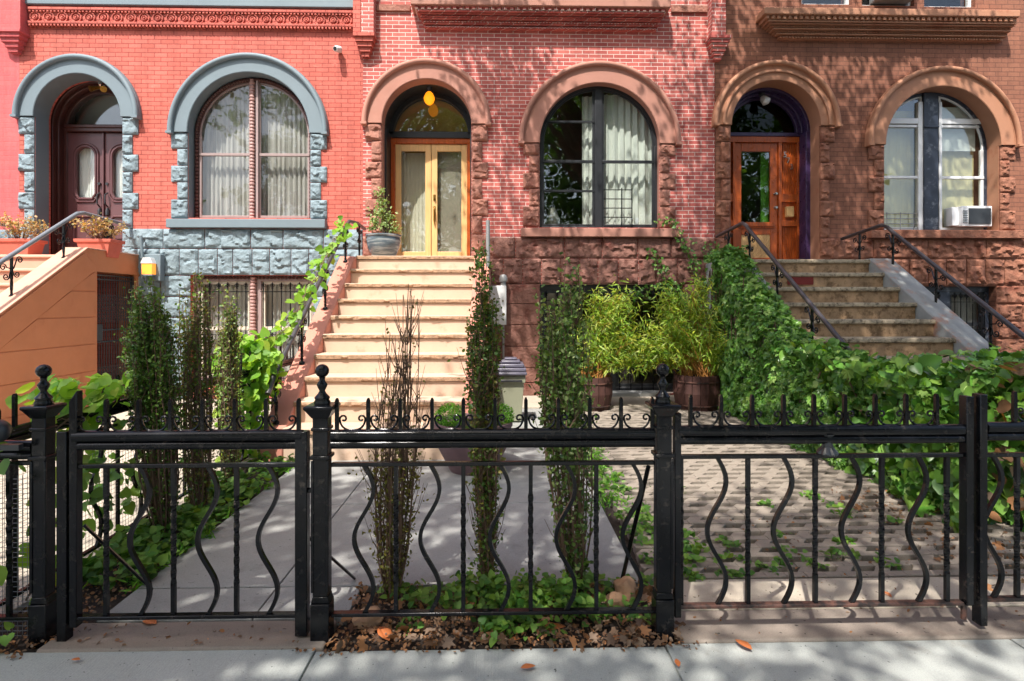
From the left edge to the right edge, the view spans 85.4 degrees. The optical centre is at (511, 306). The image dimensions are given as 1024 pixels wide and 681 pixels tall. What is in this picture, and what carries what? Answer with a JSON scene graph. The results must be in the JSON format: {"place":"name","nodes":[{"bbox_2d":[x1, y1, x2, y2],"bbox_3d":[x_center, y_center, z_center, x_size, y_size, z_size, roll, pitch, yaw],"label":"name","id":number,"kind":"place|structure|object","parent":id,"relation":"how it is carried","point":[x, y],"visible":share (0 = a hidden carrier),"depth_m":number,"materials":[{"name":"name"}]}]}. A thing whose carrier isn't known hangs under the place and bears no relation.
{"place":"outdoors","nodes":[
{"label":"outdoors","id":0,"kind":"place"},
{"bbox_2d":[0,399,270,623],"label":"side yard","id":1,"kind":"structure","parent":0,"point":[121,416],"depth_m":4.08,"materials":[{"name":"concrete"}]},
{"bbox_2d":[0,211,139,425],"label":"stoop","id":2,"kind":"object","parent":1,"relation":"on","point":[48,309],"visible":0.82,"depth_m":7.36,"materials":[{"name":"pink paint"}]},
{"bbox_2d":[0,211,49,254],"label":"potted plant","id":3,"kind":"object","parent":2,"relation":"on","point":[7,246],"visible":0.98,"depth_m":8.09,"materials":[{"name":"orange plant"}]},
{"bbox_2d":[69,214,128,257],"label":"potted plant","id":4,"kind":"object","parent":2,"relation":"on","point":[112,247],"visible":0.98,"depth_m":8.10,"materials":[{"name":"orange plant"}]},
{"bbox_2d":[97,458,638,624],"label":"garden path","id":5,"kind":"structure","parent":0,"point":[441,537],"depth_m":3.38,"materials":[{"name":"grey concrete"}]},
{"bbox_2d":[434,402,515,475],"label":"potted plant","id":6,"kind":"object","parent":5,"relation":"on","point":[453,454],"visible":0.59,"depth_m":4.84,"materials":[{"name":"green plant"}]},
{"bbox_2d":[117,447,633,593],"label":"grass","id":7,"kind":"structure","parent":0,"point":[615,479],"depth_m":4.07,"materials":[{"name":"green plant"}]},
{"bbox_2d":[0,639,1023,680],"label":"sidewalk","id":8,"kind":"structure","parent":0,"point":[966,660],"depth_m":2.29,"materials":[{"name":"concrete"}]},
{"bbox_2d":[521,663,534,667],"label":"dead leaf","id":9,"kind":"object","parent":8,"relation":"on","point":[527,665],"visible":1,"depth_m":2.25,"materials":[{"name":"orange plant"}]},
{"bbox_2d":[674,659,680,665],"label":"dead leaf","id":10,"kind":"object","parent":8,"relation":"on","point":[677,662],"visible":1,"depth_m":2.28,"materials":[{"name":"orange plant"}]},
{"bbox_2d":[735,639,751,648],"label":"dead leaf","id":11,"kind":"object","parent":8,"relation":"on","point":[745,644],"visible":1,"depth_m":2.40,"materials":[{"name":"orange plant"}]},
{"bbox_2d":[0,421,1023,652],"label":"garden soil","id":12,"kind":"structure","parent":0,"point":[612,519],"depth_m":2.59,"materials":[{"name":"brown soil"}]},
{"bbox_2d":[0,622,14,645],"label":"ground cover","id":13,"kind":"object","parent":12,"relation":"on","point":[5,640],"visible":1,"depth_m":2.38,"materials":[{"name":"green plant"}]},
{"bbox_2d":[0,409,31,635],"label":"iron fence","id":14,"kind":"object","parent":12,"relation":"on","point":[19,457],"visible":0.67,"depth_m":2.46,"materials":[{"name":"metal"}]},
{"bbox_2d":[0,442,9,585],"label":"vine","id":15,"kind":"object","parent":14,"relation":"attached to","point":[4,464],"visible":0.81,"depth_m":2.40,"materials":[{"name":"green plant"}]},
{"bbox_2d":[19,364,66,648],"bbox_3d":[-2.080,0.879,2.463,0.117,1.242,0.117,0,0,-1],"label":"fence post","id":16,"kind":"object","parent":12,"relation":"on","point":[43,410],"visible":0.95,"depth_m":2.43,"materials":[{"name":"black metal"}]},
{"bbox_2d":[0,420,22,450],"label":"iron ball","id":17,"kind":"object","parent":16,"relation":"attached to","point":[5,430],"visible":1,"depth_m":2.38,"materials":[{"name":"black metal"}]},
{"bbox_2d":[5,370,187,604],"bbox_3d":[-2.439,0.930,3.337,0.441,1.167,1.581,0,0,-10],"label":"vine","id":18,"kind":"object","parent":12,"relation":"on","point":[97,393],"visible":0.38,"depth_m":3.10,"materials":[{"name":"green plant"}]},
{"bbox_2d":[0,343,298,613],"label":"iron fence","id":19,"kind":"object","parent":12,"relation":"on","point":[21,432],"visible":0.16,"depth_m":3.22,"materials":[{"name":"metal"}]},
{"bbox_2d":[112,276,188,539],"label":"columnar shrub","id":20,"kind":"object","parent":12,"relation":"on","point":[151,386],"visible":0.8,"depth_m":3.49,"materials":[{"name":"green plant"}]},
{"bbox_2d":[55,449,294,592],"bbox_3d":[-2.208,1.416,4.493,0.583,0.203,3.282,0,0,-1],"label":"ground cover","id":21,"kind":"object","parent":12,"relation":"on","point":[150,547],"visible":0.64,"depth_m":3.40,"materials":[{"name":"green plant"}]},
{"bbox_2d":[9,0,362,398],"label":"row house","id":22,"kind":"structure","parent":12,"relation":"on","point":[217,143],"depth_m":8.89,"materials":[{"name":"red brick"}]},
{"bbox_2d":[68,133,101,246],"bbox_3d":[-7.219,-1.827,9.407,0.594,2.213,0.197,0,0,-1],"label":"door leaf","id":23,"kind":"structure","parent":22,"relation":"in","point":[84,165],"depth_m":9.40,"materials":[{"name":"paint"}]},
{"bbox_2d":[88,82,106,91],"bbox_3d":[-6.779,-3.592,9.105,0.301,0.183,0.184,0,0,-1],"label":"entrance lamp","id":24,"kind":"object","parent":22,"relation":"hanging from","point":[101,87],"visible":1,"depth_m":9.07,"materials":[{"name":"glass"}]},
{"bbox_2d":[104,133,122,251],"bbox_3d":[-6.613,-1.827,9.420,0.594,2.213,0.196,0,0,-1],"label":"door leaf","id":25,"kind":"structure","parent":22,"relation":"in","point":[113,141],"depth_m":9.41,"materials":[{"name":"paint"}]},
{"bbox_2d":[139,236,143,277],"bbox_3d":[-5.842,-0.782,8.750,0.071,0.662,0.041,0,0,-1],"label":"conduit","id":26,"kind":"object","parent":22,"relation":"attached to","point":[141,247],"visible":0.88,"depth_m":8.73,"materials":[{"name":"grey metal"}]},
{"bbox_2d":[145,254,164,280],"bbox_3d":[-5.642,-0.606,8.764,0.240,0.420,0.120,0,0,-1],"label":"meter box","id":27,"kind":"object","parent":22,"relation":"attached to","point":[160,265],"visible":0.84,"depth_m":8.71,"materials":[{"name":"grey metal"}]},
{"bbox_2d":[140,258,156,275],"bbox_3d":[-5.670,-0.614,8.674,0.187,0.280,0.160,0,0,-1],"label":"wall lantern","id":28,"kind":"object","parent":27,"relation":"attached to","point":[148,266],"depth_m":8.60,"materials":[{"name":"yellow glass"}]},
{"bbox_2d":[195,78,309,217],"bbox_3d":[-4.219,-2.586,9.144,2.000,2.380,0.266,0,0,-1],"label":"window","id":29,"kind":"structure","parent":22,"relation":"in","point":[254,138],"depth_m":9.24,"materials":[{"name":"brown wood"}]},
{"bbox_2d":[195,276,313,380],"bbox_3d":[-4.173,0.363,9.099,1.947,1.716,0.311,0,0,-1],"label":"basement window","id":30,"kind":"structure","parent":22,"relation":"in","point":[251,302],"depth_m":9.08,"materials":[{"name":"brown wood"}]},
{"bbox_2d":[333,45,341,52],"bbox_3d":[-2.770,-4.090,8.827,0.105,0.133,0.212,0,0,5],"label":"security camera","id":31,"kind":"object","parent":22,"relation":"attached to","point":[337,49],"visible":1,"depth_m":8.76,"materials":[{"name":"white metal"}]},
{"bbox_2d":[36,620,336,652],"bbox_3d":[-1.427,1.499,2.483,1.220,0.062,0.210,0,0,-1],"label":"gate threshold","id":32,"kind":"object","parent":12,"relation":"on","point":[184,636],"visible":0.46,"depth_m":2.45,"materials":[{"name":"beige concrete"}]},
{"bbox_2d":[56,430,72,641],"bbox_3d":[-1.974,1.020,2.448,0.043,0.940,0.045,0,0,-1],"label":"hinge post","id":33,"kind":"object","parent":32,"relation":"on","point":[64,632],"visible":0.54,"depth_m":2.43,"materials":[{"name":"black metal"}]},
{"bbox_2d":[143,620,156,623],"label":"dead leaf","id":34,"kind":"object","parent":32,"relation":"on","point":[150,621],"visible":0.86,"depth_m":2.57,"materials":[{"name":"brown plant"}]},
{"bbox_2d":[172,272,231,507],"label":"columnar shrub","id":35,"kind":"object","parent":12,"relation":"on","point":[199,483],"visible":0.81,"depth_m":3.87,"materials":[{"name":"green plant"}]},
{"bbox_2d":[208,284,248,483],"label":"columnar shrub","id":36,"kind":"object","parent":12,"relation":"on","point":[230,352],"visible":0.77,"depth_m":4.45,"materials":[{"name":"green plant"}]},
{"bbox_2d":[303,364,340,647],"bbox_3d":[-0.846,0.879,2.471,0.129,1.242,0.129,0,0,-1],"label":"fence post","id":37,"kind":"object","parent":12,"relation":"on","point":[320,410],"visible":0.98,"depth_m":2.44,"materials":[{"name":"black metal"}]},
{"bbox_2d":[69,390,355,636],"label":"iron gate","id":38,"kind":"structure","parent":37,"relation":"attached to","point":[81,439],"depth_m":2.45,"materials":[{"name":"black metal"}]},
{"bbox_2d":[352,605,383,629],"bbox_3d":[-0.673,1.460,2.600,0.150,0.074,0.151,0,0,-1],"label":"rock","id":39,"kind":"object","parent":12,"relation":"on","point":[358,622],"visible":0.58,"depth_m":2.55,"materials":[{"name":"brown stone"}]},
{"bbox_2d":[260,220,490,461],"bbox_3d":[-1.372,0.112,7.351,2.130,2.797,4.360,0,0,-1],"label":"stoop","id":40,"kind":"object","parent":12,"relation":"on","point":[342,338],"visible":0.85,"depth_m":6.48,"materials":[{"name":"beige stone"}]},
{"bbox_2d":[202,215,357,461],"bbox_3d":[-2.353,0.095,6.349,0.733,2.700,2.896,0,0,10],"label":"vine","id":41,"kind":"object","parent":40,"relation":"attached to","point":[266,356],"visible":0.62,"depth_m":5.28,"materials":[{"name":"green plant"}]},
{"bbox_2d":[365,186,402,255],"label":"potted plant","id":42,"kind":"object","parent":40,"relation":"on","point":[383,244],"visible":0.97,"depth_m":8.21,"materials":[{"name":"green plant"}]},
{"bbox_2d":[486,220,489,309],"bbox_3d":[-0.336,0.140,7.744,0.056,2.680,0.053,0,0,-1],"label":"pipe","id":43,"kind":"object","parent":40,"relation":"attached to","point":[488,238],"visible":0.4,"depth_m":7.72,"materials":[{"name":"metal"}]},
{"bbox_2d":[377,627,391,640],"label":"dead leaf","id":44,"kind":"object","parent":12,"relation":"on","point":[381,631],"visible":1,"depth_m":2.48,"materials":[{"name":"orange plant"}]},
{"bbox_2d":[347,284,434,599],"bbox_3d":[-0.603,0.688,2.873,0.377,1.611,0.472,0,0,23],"label":"columnar shrub","id":45,"kind":"object","parent":12,"relation":"on","point":[386,479],"visible":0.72,"depth_m":2.80,"materials":[{"name":"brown plant"}]},
{"bbox_2d":[447,240,507,594],"bbox_3d":[-0.158,0.570,2.876,0.284,1.836,0.394,0,0,20],"label":"columnar shrub","id":46,"kind":"object","parent":12,"relation":"on","point":[483,390],"visible":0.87,"depth_m":2.83,"materials":[{"name":"green plant"}]},
{"bbox_2d":[330,397,655,617],"bbox_3d":[-0.086,0.947,2.690,1.446,1.075,0.454,0,0,-1],"label":"iron fence","id":47,"kind":"object","parent":12,"relation":"on","point":[472,437],"visible":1,"depth_m":2.48,"materials":[{"name":"black metal"}]},
{"bbox_2d":[0,486,1023,659],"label":"leaf litter","id":48,"kind":"object","parent":12,"relation":"on","point":[459,630],"visible":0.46,"depth_m":2.50,"materials":[{"name":"brown plant"}]},
{"bbox_2d":[377,562,653,647],"bbox_3d":[0.064,1.404,2.673,1.447,0.184,0.569,0,0,-8],"label":"ground cover","id":49,"kind":"object","parent":12,"relation":"on","point":[541,598],"visible":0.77,"depth_m":2.67,"materials":[{"name":"green plant"}]},
{"bbox_2d":[353,0,731,396],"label":"row house","id":50,"kind":"structure","parent":12,"relation":"on","point":[540,135],"depth_m":9.02,"materials":[{"name":"brick"}]},
{"bbox_2d":[395,144,430,255],"bbox_3d":[-1.703,-1.754,9.650,0.613,2.069,0.213,0,0,-1],"label":"door leaf","id":51,"kind":"structure","parent":50,"relation":"in","point":[412,170],"depth_m":9.74,"materials":[{"name":"yellow wood"}]},
{"bbox_2d":[424,86,434,104],"bbox_3d":[-1.384,-3.523,9.271,0.178,0.320,0.178,0,0,-1],"label":"entrance lamp","id":52,"kind":"object","parent":50,"relation":"hanging from","point":[429,98],"visible":1,"depth_m":9.22,"materials":[{"name":"glass"}]},
{"bbox_2d":[432,144,466,255],"bbox_3d":[-1.080,-1.754,9.583,0.613,2.069,0.200,0,0,-1],"label":"door leaf","id":53,"kind":"structure","parent":50,"relation":"in","point":[449,162],"depth_m":9.67,"materials":[{"name":"yellow wood"}]},
{"bbox_2d":[491,274,507,358],"bbox_3d":[-0.246,0.483,8.852,0.351,1.994,0.190,0,0,-1],"label":"meter cabinet","id":54,"kind":"object","parent":50,"relation":"attached to","point":[499,292],"visible":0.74,"depth_m":8.76,"materials":[{"name":"metal"}]},
{"bbox_2d":[540,86,656,227],"bbox_3d":[1.417,-2.458,9.378,2.020,2.396,0.563,0,0,-1],"label":"window","id":55,"kind":"structure","parent":50,"relation":"in","point":[619,160],"depth_m":9.32,"materials":[{"name":"black glass"}]},
{"bbox_2d":[540,285,680,391],"bbox_3d":[1.629,0.531,9.169,2.360,1.770,0.140,0,0,-1],"label":"basement window","id":56,"kind":"structure","parent":50,"relation":"in","point":[616,385],"depth_m":9.16,"materials":[{"name":"black glass"}]},
{"bbox_2d":[621,281,705,307],"bbox_3d":[2.469,-0.162,8.943,1.431,0.482,0.333,0,0,-1],"label":"ivy strand","id":57,"kind":"object","parent":50,"relation":"attached to","point":[645,287],"visible":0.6,"depth_m":8.92,"materials":[{"name":"green plant"}]},
{"bbox_2d":[646,247,701,324],"bbox_3d":[2.658,-0.259,8.957,1.042,1.384,0.321,0,0,-1],"label":"ivy strand","id":58,"kind":"object","parent":50,"relation":"attached to","point":[659,261],"visible":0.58,"depth_m":8.93,"materials":[{"name":"green plant"}]},
{"bbox_2d":[654,214,707,292],"bbox_3d":[2.852,-0.723,8.951,1.119,1.539,0.287,0,0,-1],"label":"ivy strand","id":59,"kind":"object","parent":50,"relation":"attached to","point":[685,247],"visible":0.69,"depth_m":8.93,"materials":[{"name":"green plant"}]},
{"bbox_2d":[701,233,719,280],"bbox_3d":[3.223,-0.614,8.961,0.334,1.123,0.336,0,0,-1],"label":"ivy strand","id":60,"kind":"object","parent":50,"relation":"attached to","point":[708,253],"visible":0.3,"depth_m":8.94,"materials":[{"name":"green plant"}]},
{"bbox_2d":[545,623,565,628],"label":"dead leaf","id":61,"kind":"object","parent":12,"relation":"on","point":[559,625],"visible":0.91,"depth_m":2.53,"materials":[{"name":"brown plant"}]},
{"bbox_2d":[526,252,604,592],"bbox_3d":[0.292,0.599,2.953,0.408,1.767,0.620,0,0,15],"label":"columnar shrub","id":62,"kind":"object","parent":12,"relation":"on","point":[567,388],"visible":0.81,"depth_m":2.88,"materials":[{"name":"green plant"}]},
{"bbox_2d":[605,591,625,606],"bbox_3d":[0.510,1.453,2.727,0.106,0.095,0.093,0,0,-1],"label":"rock","id":63,"kind":"object","parent":12,"relation":"on","point":[616,597],"visible":0.53,"depth_m":2.71,"materials":[{"name":"brown stone"}]},
{"bbox_2d":[613,576,636,601],"bbox_3d":[0.582,1.443,2.832,0.115,0.113,0.129,0,0,-1],"label":"rock","id":64,"kind":"object","parent":12,"relation":"on","point":[625,586],"visible":0.7,"depth_m":2.80,"materials":[{"name":"brown stone"}]},
{"bbox_2d":[645,363,680,642],"bbox_3d":[0.681,0.879,2.506,0.129,1.242,0.129,0,0,-1],"label":"fence post","id":65,"kind":"object","parent":12,"relation":"on","point":[665,409],"visible":0.98,"depth_m":2.47,"materials":[{"name":"black metal"}]},
{"bbox_2d":[672,393,973,619],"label":"iron gate","id":66,"kind":"structure","parent":65,"relation":"attached to","point":[828,436],"depth_m":2.51,"materials":[{"name":"black metal"}]},
{"bbox_2d":[587,447,904,581],"bbox_3d":[1.592,1.446,4.748,2.084,0.102,3.591,0,0,-1],"label":"ground cover","id":67,"kind":"object","parent":12,"relation":"on","point":[693,549],"visible":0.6,"depth_m":3.38,"materials":[{"name":"green plant"}]},
{"bbox_2d":[582,408,1023,586],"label":"lattice pavers","id":68,"kind":"object","parent":12,"relation":"on","point":[703,481],"visible":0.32,"depth_m":3.88,"materials":[{"name":"grey concrete"}]},
{"bbox_2d":[674,607,1023,643],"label":"gate threshold","id":69,"kind":"object","parent":12,"relation":"on","point":[800,625],"visible":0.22,"depth_m":2.55,"materials":[{"name":"beige concrete"}]},
{"bbox_2d":[972,393,987,625],"bbox_3d":[2.137,0.925,2.534,0.034,1.050,0.050,0,0,-1],"label":"gate post","id":70,"kind":"object","parent":69,"relation":"on","point":[980,612],"visible":0.98,"depth_m":2.51,"materials":[{"name":"black metal"}]},
{"bbox_2d":[988,391,1023,601],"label":"iron fence","id":71,"kind":"object","parent":70,"relation":"attached to","point":[1013,430],"visible":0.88,"depth_m":2.53,"materials":[{"name":"black metal"}]},
{"bbox_2d":[681,576,1023,610],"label":"concrete strip","id":72,"kind":"object","parent":12,"relation":"on","point":[907,588],"depth_m":2.86,"materials":[{"name":"grey concrete"}]},
{"bbox_2d":[706,221,1023,465],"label":"stoop","id":73,"kind":"object","parent":12,"relation":"on","point":[889,308],"visible":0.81,"depth_m":7.12,"materials":[{"name":"brown stone"}]},
{"bbox_2d":[703,244,992,473],"bbox_3d":[3.662,0.373,6.841,1.686,2.554,4.116,0,0,-1],"label":"ivy cloak","id":74,"kind":"object","parent":73,"relation":"attached to","point":[760,314],"visible":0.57,"depth_m":6.78,"materials":[{"name":"green plant"}]},
{"bbox_2d":[769,337,1023,532],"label":"ivy hedge","id":75,"kind":"object","parent":12,"relation":"on","point":[921,379],"visible":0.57,"depth_m":3.97,"materials":[{"name":"green plant"}]},
{"bbox_2d":[502,409,550,457],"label":"side path","id":76,"kind":"structure","parent":0,"point":[521,453],"depth_m":5.64,"materials":[{"name":"grey concrete"}]},
{"bbox_2d":[495,357,526,420],"bbox_3d":[-0.017,1.067,7.101,0.400,0.824,0.400,0,0,-1],"label":"rubbish bin","id":77,"kind":"object","parent":76,"relation":"on","point":[513,372],"visible":0.66,"depth_m":6.96,"materials":[{"name":"plastic"}]},
{"bbox_2d":[495,395,674,408],"bbox_3d":[1.358,1.488,8.488,3.300,0.085,1.010,0,0,-1],"label":"paved strip","id":78,"kind":"object","parent":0,"point":[628,402],"depth_m":8.32,"materials":[{"name":"concrete"}]},
{"bbox_2d":[571,274,669,411],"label":"potted bamboo","id":79,"kind":"object","parent":78,"relation":"on","point":[605,344],"visible":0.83,"depth_m":7.80,"materials":[{"name":"green plant"}]},
{"bbox_2d":[631,265,729,411],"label":"potted bamboo","id":80,"kind":"object","parent":78,"relation":"on","point":[691,347],"visible":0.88,"depth_m":7.81,"materials":[{"name":"green plant"}]},
{"bbox_2d":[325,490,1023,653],"bbox_3d":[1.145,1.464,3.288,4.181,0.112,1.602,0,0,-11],"label":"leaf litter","id":81,"kind":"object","parent":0,"point":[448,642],"visible":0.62,"depth_m":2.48,"materials":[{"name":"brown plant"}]},
{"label":"ground","id":82,"kind":"structure","parent":0,"visible":0},
{"bbox_2d":[0,0,29,238],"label":"row house","id":83,"kind":"structure","parent":82,"relation":"on","point":[14,28],"depth_m":8.82,"materials":[{"name":"pink brick"}]},
{"bbox_2d":[711,0,1023,352],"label":"row house","id":84,"kind":"structure","parent":82,"relation":"on","point":[906,121],"depth_m":9.14,"materials":[{"name":"brown brick"}]},
{"bbox_2d":[735,143,777,258],"bbox_3d":[4.225,-1.746,9.608,0.754,2.152,0.160,0,0,-1],"label":"door leaf","id":85,"kind":"structure","parent":84,"relation":"in","point":[766,230],"depth_m":9.61,"materials":[{"name":"brown wood"}]},
{"bbox_2d":[759,92,770,104],"bbox_3d":[4.286,-3.513,9.392,0.168,0.208,0.171,0,0,-1],"label":"entrance lamp","id":86,"kind":"object","parent":84,"relation":"attached to","point":[764,100],"visible":1,"depth_m":9.36,"materials":[{"name":"glass"}]},
{"bbox_2d":[837,0,848,4],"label":"upper window","id":87,"kind":"structure","parent":84,"relation":"in","point":[846,2],"depth_m":9.21,"materials":[{"name":"white plastic"}]},
{"bbox_2d":[869,0,911,4],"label":"air conditioner","id":88,"kind":"object","parent":84,"relation":"attached to","point":[888,2],"visible":1,"depth_m":9.17,"materials":[{"name":"metal"}]},
{"bbox_2d":[874,2,909,5],"bbox_3d":[6.198,-5.538,9.253,0.873,1.167,0.060,0,0,-1],"label":"upper window","id":89,"kind":"structure","parent":84,"relation":"in","point":[908,4],"depth_m":9.23,"materials":[{"name":"white plastic"}]},
{"bbox_2d":[884,92,986,229],"bbox_3d":[7.089,-2.448,9.437,1.996,2.410,0.228,0,0,-1],"label":"window","id":90,"kind":"structure","parent":84,"relation":"in","point":[944,136],"depth_m":9.44,"materials":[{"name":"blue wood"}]},
{"bbox_2d":[924,0,970,6],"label":"upper window","id":91,"kind":"structure","parent":84,"relation":"in","point":[967,2],"depth_m":9.26,"materials":[{"name":"white plastic"}]},
{"bbox_2d":[924,286,988,341],"bbox_3d":[7.243,0.301,9.370,1.513,1.263,0.287,0,0,-1],"label":"basement window","id":92,"kind":"structure","parent":84,"relation":"in","point":[953,297],"depth_m":9.30,"materials":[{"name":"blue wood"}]},
{"bbox_2d":[944,206,991,227],"bbox_3d":[7.686,-1.500,9.374,0.632,0.341,0.305,0,0,-1],"label":"air conditioner","id":93,"kind":"object","parent":84,"relation":"attached to","point":[969,217],"visible":0.94,"depth_m":9.24,"materials":[{"name":"white plastic"}]}
]}

